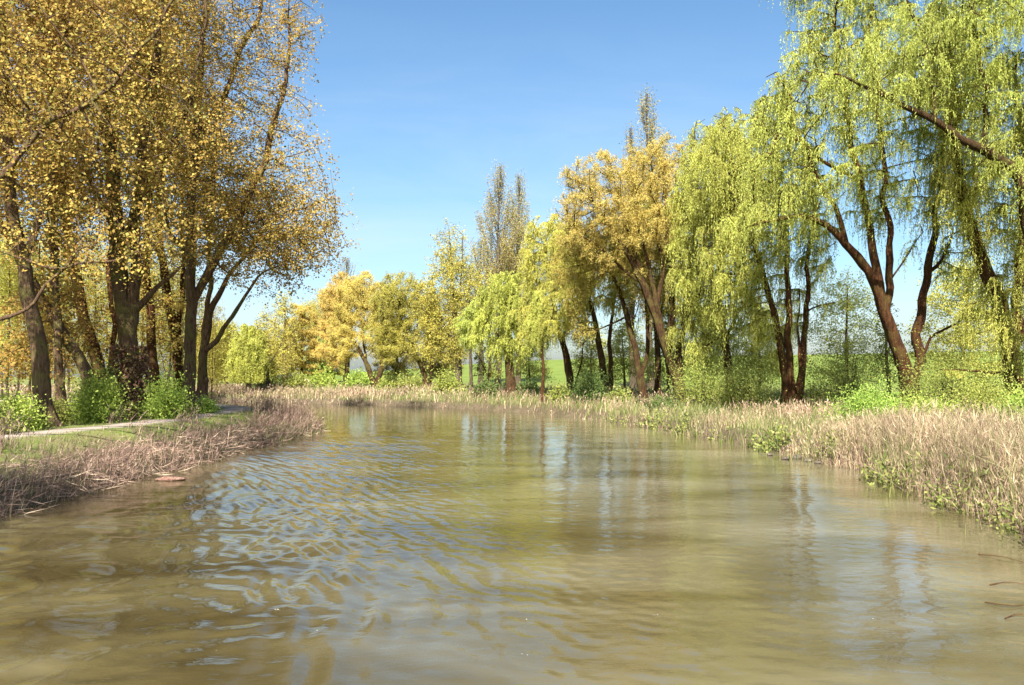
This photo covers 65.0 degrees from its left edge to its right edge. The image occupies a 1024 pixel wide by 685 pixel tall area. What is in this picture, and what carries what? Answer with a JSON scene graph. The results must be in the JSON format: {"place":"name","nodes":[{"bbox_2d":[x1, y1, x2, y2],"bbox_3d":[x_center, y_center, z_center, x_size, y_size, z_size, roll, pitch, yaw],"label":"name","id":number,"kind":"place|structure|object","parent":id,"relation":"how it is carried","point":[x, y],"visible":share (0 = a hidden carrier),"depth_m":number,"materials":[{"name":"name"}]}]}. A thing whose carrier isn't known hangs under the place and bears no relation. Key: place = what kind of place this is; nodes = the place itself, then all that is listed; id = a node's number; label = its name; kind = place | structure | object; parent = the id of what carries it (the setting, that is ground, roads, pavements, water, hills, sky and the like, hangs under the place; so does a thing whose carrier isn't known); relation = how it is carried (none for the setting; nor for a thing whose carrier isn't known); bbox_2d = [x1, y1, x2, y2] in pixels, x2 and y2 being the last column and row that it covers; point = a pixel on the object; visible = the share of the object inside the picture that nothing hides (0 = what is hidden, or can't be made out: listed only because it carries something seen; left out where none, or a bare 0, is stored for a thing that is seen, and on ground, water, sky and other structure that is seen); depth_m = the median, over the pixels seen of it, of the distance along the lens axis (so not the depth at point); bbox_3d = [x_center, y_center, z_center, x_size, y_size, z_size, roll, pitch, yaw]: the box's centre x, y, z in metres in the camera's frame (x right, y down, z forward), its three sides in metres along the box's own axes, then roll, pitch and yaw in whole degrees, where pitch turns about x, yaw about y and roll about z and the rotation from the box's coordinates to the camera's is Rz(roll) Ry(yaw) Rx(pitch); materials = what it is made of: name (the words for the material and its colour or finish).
{"place":"outdoors","nodes":[
{"label":"outdoors","id":0,"kind":"place"},
{"bbox_2d":[0,400,253,439],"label":"path","id":1,"kind":"structure","parent":0,"point":[226,409],"depth_m":27.68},
{"bbox_2d":[0,399,314,500],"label":"grass","id":2,"kind":"structure","parent":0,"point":[112,440],"depth_m":23.53,"materials":[{"name":"brown plant"}]},
{"bbox_2d":[0,400,1023,684],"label":"water","id":3,"kind":"structure","parent":0,"point":[394,546],"depth_m":10.82,"materials":[{"name":"brown liquid"}]},
{"bbox_2d":[0,350,1023,525],"bbox_3d":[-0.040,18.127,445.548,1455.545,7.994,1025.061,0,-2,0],"label":"ground","id":4,"kind":"structure","parent":0,"point":[556,367],"depth_m":34.89,"materials":[{"name":"plant"}]},
{"bbox_2d":[0,385,27,433],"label":"bush","id":5,"kind":"object","parent":4,"relation":"on","point":[4,412],"visible":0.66,"depth_m":23.09,"materials":[{"name":"green plant"}]},
{"bbox_2d":[0,205,42,395],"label":"sapling tree","id":6,"kind":"object","parent":4,"relation":"on","point":[7,288],"visible":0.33,"depth_m":35.84,"materials":[{"name":"yellow plant"}]},
{"bbox_2d":[0,249,50,400],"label":"sapling tree","id":7,"kind":"object","parent":4,"relation":"on","point":[18,383],"visible":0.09,"depth_m":43.86,"materials":[{"name":"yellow plant"}]},
{"bbox_2d":[0,378,55,430],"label":"bush","id":8,"kind":"object","parent":4,"relation":"on","point":[21,404],"visible":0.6,"depth_m":25.27,"materials":[{"name":"green plant"}]},
{"bbox_2d":[0,67,101,389],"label":"poplar tree","id":9,"kind":"object","parent":4,"relation":"on","point":[80,359],"visible":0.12,"depth_m":30.35,"materials":[{"name":"yellow plant"}]},
{"bbox_2d":[33,395,77,424],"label":"bush","id":10,"kind":"object","parent":4,"relation":"on","point":[62,414],"visible":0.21,"depth_m":28.88,"materials":[{"name":"green plant"}]},
{"bbox_2d":[0,0,150,421],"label":"poplar tree","id":11,"kind":"object","parent":4,"relation":"on","point":[56,348],"visible":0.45,"depth_m":30.30,"materials":[{"name":"yellow plant"}]},
{"bbox_2d":[0,0,155,427],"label":"poplar tree","id":12,"kind":"object","parent":4,"relation":"on","point":[40,365],"visible":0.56,"depth_m":27.11,"materials":[{"name":"yellow plant"}]},
{"bbox_2d":[52,245,105,390],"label":"sapling tree","id":13,"kind":"object","parent":4,"relation":"on","point":[74,330],"visible":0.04,"depth_m":67.84,"materials":[{"name":"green plant"}]},
{"bbox_2d":[9,0,155,382],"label":"poplar tree","id":14,"kind":"object","parent":4,"relation":"on","point":[114,334],"visible":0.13,"depth_m":39.98,"materials":[{"name":"yellow plant"}]},
{"bbox_2d":[66,241,114,378],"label":"sapling tree","id":15,"kind":"object","parent":4,"relation":"on","point":[94,292],"visible":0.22,"depth_m":50.04,"materials":[{"name":"yellow plant"}]},
{"bbox_2d":[54,353,139,424],"bbox_3d":[-15.439,1.742,29.953,3.408,2.712,3.179,0,-2,0],"label":"bush","id":16,"kind":"object","parent":4,"relation":"on","point":[93,400],"visible":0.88,"depth_m":29.57,"materials":[{"name":"green plant"}]},
{"bbox_2d":[84,267,117,375],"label":"sapling tree","id":17,"kind":"object","parent":4,"relation":"on","point":[100,314],"visible":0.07,"depth_m":57.70,"materials":[{"name":"yellow plant"}]},
{"bbox_2d":[0,0,233,320],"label":"poplar tree","id":18,"kind":"object","parent":4,"relation":"on","point":[9,168],"visible":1,"depth_m":20.22,"materials":[{"name":"yellow plant"}]},
{"bbox_2d":[90,225,157,365],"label":"sapling tree","id":19,"kind":"object","parent":4,"relation":"on","point":[127,264],"visible":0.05,"depth_m":47.02,"materials":[{"name":"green plant"}]},
{"bbox_2d":[12,0,250,418],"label":"poplar tree","id":20,"kind":"object","parent":4,"relation":"on","point":[129,306],"visible":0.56,"depth_m":32.83,"materials":[{"name":"yellow plant"}]},
{"bbox_2d":[0,392,287,456],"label":"dry grass","id":21,"kind":"structure","parent":4,"relation":"on","point":[2,438],"depth_m":24.92,"materials":[{"name":"plant"}]},
{"bbox_2d":[128,262,165,375],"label":"sapling tree","id":22,"kind":"object","parent":4,"relation":"on","point":[155,271],"visible":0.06,"depth_m":56.16,"materials":[{"name":"yellow plant"}]},
{"bbox_2d":[93,0,209,396],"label":"poplar tree","id":23,"kind":"object","parent":4,"relation":"on","point":[150,330],"visible":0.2,"depth_m":42.02,"materials":[{"name":"yellow plant"}]},
{"bbox_2d":[0,382,331,519],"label":"reeds","id":24,"kind":"object","parent":4,"relation":"on","point":[297,412],"visible":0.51,"depth_m":21.95,"materials":[{"name":"brown plant"}]},
{"bbox_2d":[2,415,329,513],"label":"weeds","id":25,"kind":"object","parent":4,"relation":"on","point":[279,440],"visible":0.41,"depth_m":32.31,"materials":[{"name":"brown plant"}]},
{"bbox_2d":[131,361,205,419],"bbox_3d":[-13.662,1.927,31.969,2.772,2.461,2.650,2,-3,-37],"label":"bush","id":26,"kind":"object","parent":4,"relation":"on","point":[164,400],"visible":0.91,"depth_m":31.64,"materials":[{"name":"green plant"}]},
{"bbox_2d":[142,242,201,384],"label":"sapling tree","id":27,"kind":"object","parent":4,"relation":"on","point":[168,357],"visible":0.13,"depth_m":60.02,"materials":[{"name":"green plant"}]},
{"bbox_2d":[115,0,245,394],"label":"poplar tree","id":28,"kind":"object","parent":4,"relation":"on","point":[175,320],"visible":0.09,"depth_m":44.93,"materials":[{"name":"orange plant"}]},
{"bbox_2d":[162,257,208,382],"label":"sapling tree","id":29,"kind":"object","parent":4,"relation":"on","point":[201,314],"visible":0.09,"depth_m":66.50,"materials":[{"name":"yellow plant"}]},
{"bbox_2d":[187,392,222,413],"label":"bush","id":30,"kind":"object","parent":4,"relation":"on","point":[207,405],"visible":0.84,"depth_m":35.74,"materials":[{"name":"green plant"}]},
{"bbox_2d":[196,295,231,397],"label":"sapling tree","id":31,"kind":"object","parent":4,"relation":"on","point":[212,361],"visible":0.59,"depth_m":67.83,"materials":[{"name":"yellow plant"}]},
{"bbox_2d":[196,316,244,387],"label":"poplar tree","id":32,"kind":"object","parent":4,"relation":"on","point":[228,334],"visible":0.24,"depth_m":91.32,"materials":[{"name":"yellow plant"}]},
{"bbox_2d":[110,0,363,412],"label":"poplar tree","id":33,"kind":"object","parent":4,"relation":"on","point":[193,292],"visible":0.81,"depth_m":37.61,"materials":[{"name":"yellow plant"}]},
{"bbox_2d":[152,80,341,404],"bbox_3d":[-14.167,-5.231,42.454,10.174,17.617,7.154,0,-2,0],"label":"poplar tree","id":34,"kind":"object","parent":4,"relation":"on","point":[206,347],"visible":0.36,"depth_m":41.90,"materials":[{"name":"yellow plant"}]},
{"bbox_2d":[223,323,270,394],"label":"willow tree","id":35,"kind":"object","parent":4,"relation":"on","point":[247,361],"visible":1,"depth_m":83.30,"materials":[{"name":"yellow plant"}]},
{"bbox_2d":[247,305,292,390],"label":"poplar tree","id":36,"kind":"object","parent":4,"relation":"on","point":[270,354],"visible":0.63,"depth_m":87.93,"materials":[{"name":"yellow plant"}]},
{"bbox_2d":[266,290,307,383],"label":"poplar tree","id":37,"kind":"object","parent":4,"relation":"on","point":[280,313],"visible":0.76,"depth_m":95.92,"materials":[{"name":"yellow plant"}]},
{"bbox_2d":[274,366,310,389],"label":"bush","id":38,"kind":"object","parent":4,"relation":"on","point":[294,381],"visible":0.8,"depth_m":89.44,"materials":[{"name":"green plant"}]},
{"bbox_2d":[277,302,326,385],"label":"willow tree","id":39,"kind":"object","parent":4,"relation":"on","point":[313,342],"visible":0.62,"depth_m":99.69,"materials":[{"name":"yellow plant"}]},
{"bbox_2d":[292,357,343,387],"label":"bush","id":40,"kind":"object","parent":4,"relation":"on","point":[319,379],"visible":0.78,"depth_m":91.57,"materials":[{"name":"green plant"}]},
{"bbox_2d":[303,337,332,383],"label":"willow tree","id":41,"kind":"object","parent":4,"relation":"on","point":[323,364],"visible":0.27,"depth_m":105.61,"materials":[{"name":"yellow plant"}]},
{"bbox_2d":[305,287,338,341],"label":"lombardy poplar","id":42,"kind":"object","parent":4,"relation":"on","point":[318,314],"visible":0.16,"depth_m":111.25,"materials":[{"name":"yellow plant"}]},
{"bbox_2d":[313,271,363,385],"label":"willow tree","id":43,"kind":"object","parent":4,"relation":"on","point":[328,311],"visible":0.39,"depth_m":93.34,"materials":[{"name":"yellow plant"}]},
{"bbox_2d":[340,364,375,387],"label":"bush","id":44,"kind":"object","parent":4,"relation":"on","point":[358,379],"visible":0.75,"depth_m":87.44,"materials":[{"name":"green plant"}]},
{"bbox_2d":[325,270,402,387],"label":"willow tree","id":45,"kind":"object","parent":4,"relation":"on","point":[361,305],"visible":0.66,"depth_m":87.42,"materials":[{"name":"yellow plant"}]},
{"bbox_2d":[372,369,401,389],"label":"bush","id":46,"kind":"object","parent":4,"relation":"on","point":[386,382],"visible":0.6,"depth_m":83.53,"materials":[{"name":"green plant"}]},
{"bbox_2d":[370,321,420,380],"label":"young tree","id":47,"kind":"object","parent":4,"relation":"on","point":[400,365],"visible":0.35,"depth_m":97.58,"materials":[{"name":"green plant"}]},
{"bbox_2d":[360,269,443,388],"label":"willow tree","id":48,"kind":"object","parent":4,"relation":"on","point":[398,302],"visible":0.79,"depth_m":81.42,"materials":[{"name":"yellow plant"}]},
{"bbox_2d":[0,378,809,420],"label":"reeds","id":49,"kind":"object","parent":4,"relation":"on","point":[354,391],"visible":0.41,"depth_m":76.38,"materials":[{"name":"beige plant"}]},
{"bbox_2d":[389,369,432,390],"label":"bush","id":50,"kind":"object","parent":4,"relation":"on","point":[409,381],"visible":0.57,"depth_m":81.61,"materials":[{"name":"green plant"}]},
{"bbox_2d":[414,331,465,378],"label":"young tree","id":51,"kind":"object","parent":4,"relation":"on","point":[440,364],"visible":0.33,"depth_m":91.36,"materials":[{"name":"green plant"}]},
{"bbox_2d":[424,361,465,393],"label":"bush","id":52,"kind":"object","parent":4,"relation":"on","point":[446,383],"visible":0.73,"depth_m":75.54,"materials":[{"name":"green plant"}]},
{"bbox_2d":[406,218,491,387],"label":"poplar tree","id":53,"kind":"object","parent":4,"relation":"on","point":[454,295],"visible":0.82,"depth_m":79.54,"materials":[{"name":"yellow plant"}]},
{"bbox_2d":[450,299,484,391],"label":"willow tree","id":54,"kind":"object","parent":4,"relation":"on","point":[466,312],"visible":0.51,"depth_m":73.72,"materials":[{"name":"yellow plant"}]},
{"bbox_2d":[458,237,488,383],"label":"lombardy poplar","id":55,"kind":"object","parent":4,"relation":"on","point":[479,249],"visible":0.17,"depth_m":99.92,"materials":[{"name":"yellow plant"}]},
{"bbox_2d":[467,371,503,397],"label":"bush","id":56,"kind":"object","parent":4,"relation":"on","point":[486,386],"visible":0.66,"depth_m":69.57,"materials":[{"name":"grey plant"}]},
{"bbox_2d":[468,339,504,384],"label":"young tree","id":57,"kind":"object","parent":4,"relation":"on","point":[489,373],"visible":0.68,"depth_m":83.77,"materials":[{"name":"green plant"}]},
{"bbox_2d":[467,159,525,385],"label":"lombardy poplar","id":58,"kind":"object","parent":4,"relation":"on","point":[503,256],"visible":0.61,"depth_m":92.09,"materials":[{"name":"grey plant"}]},
{"bbox_2d":[463,267,547,396],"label":"willow tree","id":59,"kind":"object","parent":4,"relation":"on","point":[506,342],"visible":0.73,"depth_m":68.36,"materials":[{"name":"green plant"}]},
{"bbox_2d":[490,169,543,385],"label":"lombardy poplar","id":60,"kind":"object","parent":4,"relation":"on","point":[519,193],"visible":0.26,"depth_m":95.31,"materials":[{"name":"grey plant"}]},
{"bbox_2d":[514,375,540,394],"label":"bush","id":61,"kind":"object","parent":4,"relation":"on","point":[529,386],"visible":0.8,"depth_m":68.58,"materials":[{"name":"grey plant"}]},
{"bbox_2d":[502,336,554,380],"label":"young tree","id":62,"kind":"object","parent":4,"relation":"on","point":[528,369],"visible":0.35,"depth_m":75.77,"materials":[{"name":"green plant"}]},
{"bbox_2d":[520,289,559,401],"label":"willow tree","id":63,"kind":"object","parent":4,"relation":"on","point":[535,316],"visible":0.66,"depth_m":59.81,"materials":[{"name":"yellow plant"}]},
{"bbox_2d":[509,214,599,395],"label":"willow tree","id":64,"kind":"object","parent":4,"relation":"on","point":[530,265],"visible":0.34,"depth_m":61.76,"materials":[{"name":"yellow plant"}]},
{"bbox_2d":[544,379,573,403],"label":"bush","id":65,"kind":"object","parent":4,"relation":"on","point":[560,390],"visible":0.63,"depth_m":58.56,"materials":[{"name":"green plant"}]},
{"bbox_2d":[146,382,1023,515],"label":"grass","id":66,"kind":"structure","parent":4,"relation":"on","point":[649,390],"depth_m":38.22,"materials":[{"name":"beige plant"}]},
{"bbox_2d":[536,219,637,396],"bbox_3d":[5.629,-2.340,58.294,7.879,14.080,4.789,0,-2,0],"label":"willow tree","id":67,"kind":"object","parent":4,"relation":"on","point":[609,302],"visible":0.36,"depth_m":57.85,"materials":[{"name":"green plant"}]},
{"bbox_2d":[562,364,618,403],"bbox_3d":[5.681,2.865,56.863,5.141,3.047,4.189,0,-2,0],"label":"bush","id":68,"kind":"object","parent":4,"relation":"on","point":[589,382],"visible":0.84,"depth_m":56.52,"materials":[{"name":"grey plant"}]},
{"bbox_2d":[568,321,615,381],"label":"young tree","id":69,"kind":"object","parent":4,"relation":"on","point":[590,356],"visible":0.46,"depth_m":67.80,"materials":[{"name":"green plant"}]},
{"bbox_2d":[547,207,682,401],"bbox_3d":[6.741,-2.256,52.546,9.124,13.475,5.660,0,-2,0],"label":"willow tree","id":70,"kind":"object","parent":4,"relation":"on","point":[583,262],"visible":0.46,"depth_m":52.38,"materials":[{"name":"yellow plant"}]},
{"bbox_2d":[597,386,637,402],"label":"bush","id":71,"kind":"object","parent":4,"relation":"on","point":[616,394],"visible":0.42,"depth_m":55.61,"materials":[{"name":"green plant"}]},
{"bbox_2d":[594,316,654,389],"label":"young tree","id":72,"kind":"object","parent":4,"relation":"on","point":[621,341],"visible":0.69,"depth_m":63.77,"materials":[{"name":"green plant"}]},
{"bbox_2d":[547,132,715,404],"bbox_3d":[7.650,-4.177,49.532,11.032,17.264,7.926,0,-2,0],"label":"willow tree","id":73,"kind":"object","parent":4,"relation":"on","point":[626,216],"visible":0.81,"depth_m":48.85,"materials":[{"name":"yellow plant"}]},
{"bbox_2d":[617,120,645,389],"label":"lombardy poplar","id":74,"kind":"object","parent":4,"relation":"on","point":[633,316],"visible":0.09,"depth_m":77.95,"materials":[{"name":"grey plant"}]},
{"bbox_2d":[610,85,673,388],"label":"lombardy poplar","id":75,"kind":"object","parent":4,"relation":"on","point":[646,126],"visible":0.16,"depth_m":74.78,"materials":[{"name":"grey plant"}]},
{"bbox_2d":[608,199,710,397],"bbox_3d":[10.564,-3.271,55.196,7.880,14.472,6.172,0,-2,0],"label":"willow tree","id":76,"kind":"object","parent":4,"relation":"on","point":[657,385],"visible":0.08,"depth_m":54.83,"materials":[{"name":"yellow plant"}]},
{"bbox_2d":[638,391,684,411],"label":"bush","id":77,"kind":"object","parent":4,"relation":"on","point":[659,402],"visible":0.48,"depth_m":45.77,"materials":[{"name":"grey plant"}]},
{"bbox_2d":[641,322,694,392],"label":"young tree","id":78,"kind":"object","parent":4,"relation":"on","point":[652,373],"visible":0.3,"depth_m":61.89,"materials":[{"name":"green plant"}]},
{"bbox_2d":[646,343,764,408],"bbox_3d":[10.881,1.692,45.752,6.302,4.268,6.519,-2,-3,40],"label":"bush","id":79,"kind":"object","parent":4,"relation":"on","point":[700,388],"visible":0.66,"depth_m":45.58,"materials":[{"name":"leaf"},{"name":"grey bark"}]},
{"bbox_2d":[673,303,737,389],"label":"young tree","id":80,"kind":"object","parent":4,"relation":"on","point":[706,360],"visible":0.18,"depth_m":59.74,"materials":[{"name":"green plant"}]},
{"bbox_2d":[660,106,771,401],"bbox_3d":[12.093,-4.859,46.347,7.033,17.217,6.681,0,-2,0],"label":"willow tree","id":81,"kind":"object","parent":4,"relation":"on","point":[686,243],"visible":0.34,"depth_m":46.12,"materials":[{"name":"green plant"}]},
{"bbox_2d":[689,343,794,408],"bbox_3d":[12.604,1.835,43.910,6.057,3.633,6.209,0,-2,0],"label":"bush","id":82,"kind":"object","parent":4,"relation":"on","point":[742,391],"visible":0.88,"depth_m":43.53,"materials":[{"name":"green plant"}]},
{"bbox_2d":[678,95,839,406],"bbox_3d":[13.132,-4.669,42.353,8.628,16.866,6.133,0,-2,0],"label":"willow tree","id":83,"kind":"object","parent":4,"relation":"on","point":[780,336],"visible":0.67,"depth_m":41.98,"materials":[{"name":"green plant"}]},
{"bbox_2d":[723,303,797,389],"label":"young tree","id":84,"kind":"object","parent":4,"relation":"on","point":[751,350],"visible":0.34,"depth_m":55.63,"materials":[{"name":"green plant"}]},
{"bbox_2d":[584,396,1023,535],"bbox_3d":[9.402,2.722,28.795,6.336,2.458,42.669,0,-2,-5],"label":"reeds","id":85,"kind":"object","parent":4,"relation":"on","point":[931,429],"visible":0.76,"depth_m":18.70,"materials":[{"name":"beige plant"}]},
{"bbox_2d":[797,376,833,404],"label":"bush","id":86,"kind":"object","parent":4,"relation":"on","point":[816,392],"visible":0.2,"depth_m":41.66,"materials":[{"name":"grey plant"}]},
{"bbox_2d":[609,409,1023,548],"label":"weeds","id":87,"kind":"object","parent":4,"relation":"on","point":[780,432],"visible":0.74,"depth_m":18.42,"materials":[{"name":"plant"}]},
{"bbox_2d":[643,385,1023,436],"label":"dry grass","id":88,"kind":"structure","parent":4,"relation":"on","point":[799,409],"depth_m":35.49,"materials":[{"name":"beige plant"}]},
{"bbox_2d":[786,315,899,403],"bbox_3d":[16.760,0.883,40.042,5.893,4.446,5.746,1,-3,-24],"label":"bush","id":89,"kind":"object","parent":4,"relation":"on","point":[853,377],"visible":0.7,"depth_m":39.82,"materials":[{"name":"green plant"}]},
{"bbox_2d":[793,265,898,385],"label":"young tree","id":90,"kind":"object","parent":4,"relation":"on","point":[848,305],"visible":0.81,"depth_m":45.80,"materials":[{"name":"green plant"}]},
{"bbox_2d":[713,0,1004,407],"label":"willow tree","id":91,"kind":"object","parent":4,"relation":"on","point":[784,95],"visible":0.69,"depth_m":34.00,"materials":[{"name":"green plant"}]},
{"bbox_2d":[812,365,914,426],"bbox_3d":[13.220,1.973,29.330,4.346,2.302,3.726,-1,-3,22],"label":"bush","id":92,"kind":"object","parent":4,"relation":"on","point":[862,403],"visible":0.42,"depth_m":29.21,"materials":[{"name":"green plant"}]},
{"bbox_2d":[861,303,909,399],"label":"young tree","id":93,"kind":"object","parent":4,"relation":"on","point":[886,361],"visible":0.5,"depth_m":38.97,"materials":[{"name":"green plant"}]},
{"bbox_2d":[810,0,1023,243],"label":"willow tree","id":94,"kind":"object","parent":4,"relation":"on","point":[1014,170],"visible":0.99,"depth_m":28.24,"materials":[{"name":"green plant"}]},
{"bbox_2d":[881,383,985,423],"bbox_3d":[14.386,2.248,27.580,3.396,1.717,3.457,2,-3,-34],"label":"bush","id":95,"kind":"object","parent":4,"relation":"on","point":[910,407],"visible":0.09,"depth_m":27.69,"materials":[{"name":"green plant"}]},
{"bbox_2d":[878,316,1022,413],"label":"bush","id":96,"kind":"object","parent":4,"relation":"on","point":[944,386],"visible":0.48,"depth_m":31.80,"materials":[{"name":"green plant"}]},
{"bbox_2d":[896,252,1021,394],"bbox_3d":[24.506,-0.873,44.141,7.075,8.223,5.268,0,-2,0],"label":"young tree","id":97,"kind":"object","parent":4,"relation":"on","point":[949,310],"visible":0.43,"depth_m":43.76,"materials":[{"name":"green plant"}]},
{"bbox_2d":[899,0,1023,396],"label":"willow tree","id":98,"kind":"object","parent":4,"relation":"on","point":[1009,336],"visible":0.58,"depth_m":30.96,"materials":[{"name":"green plant"}]},
{"bbox_2d":[932,359,1023,421],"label":"bush","id":99,"kind":"object","parent":4,"relation":"on","point":[979,394],"visible":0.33,"depth_m":27.65,"materials":[{"name":"green plant"}]},
{"bbox_2d":[987,373,1023,422],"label":"bush","id":100,"kind":"object","parent":4,"relation":"on","point":[1013,400],"visible":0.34,"depth_m":24.93,"materials":[{"name":"green plant"}]},
{"bbox_2d":[0,0,1023,376],"label":"sky","id":101,"kind":"structure","parent":0,"point":[419,100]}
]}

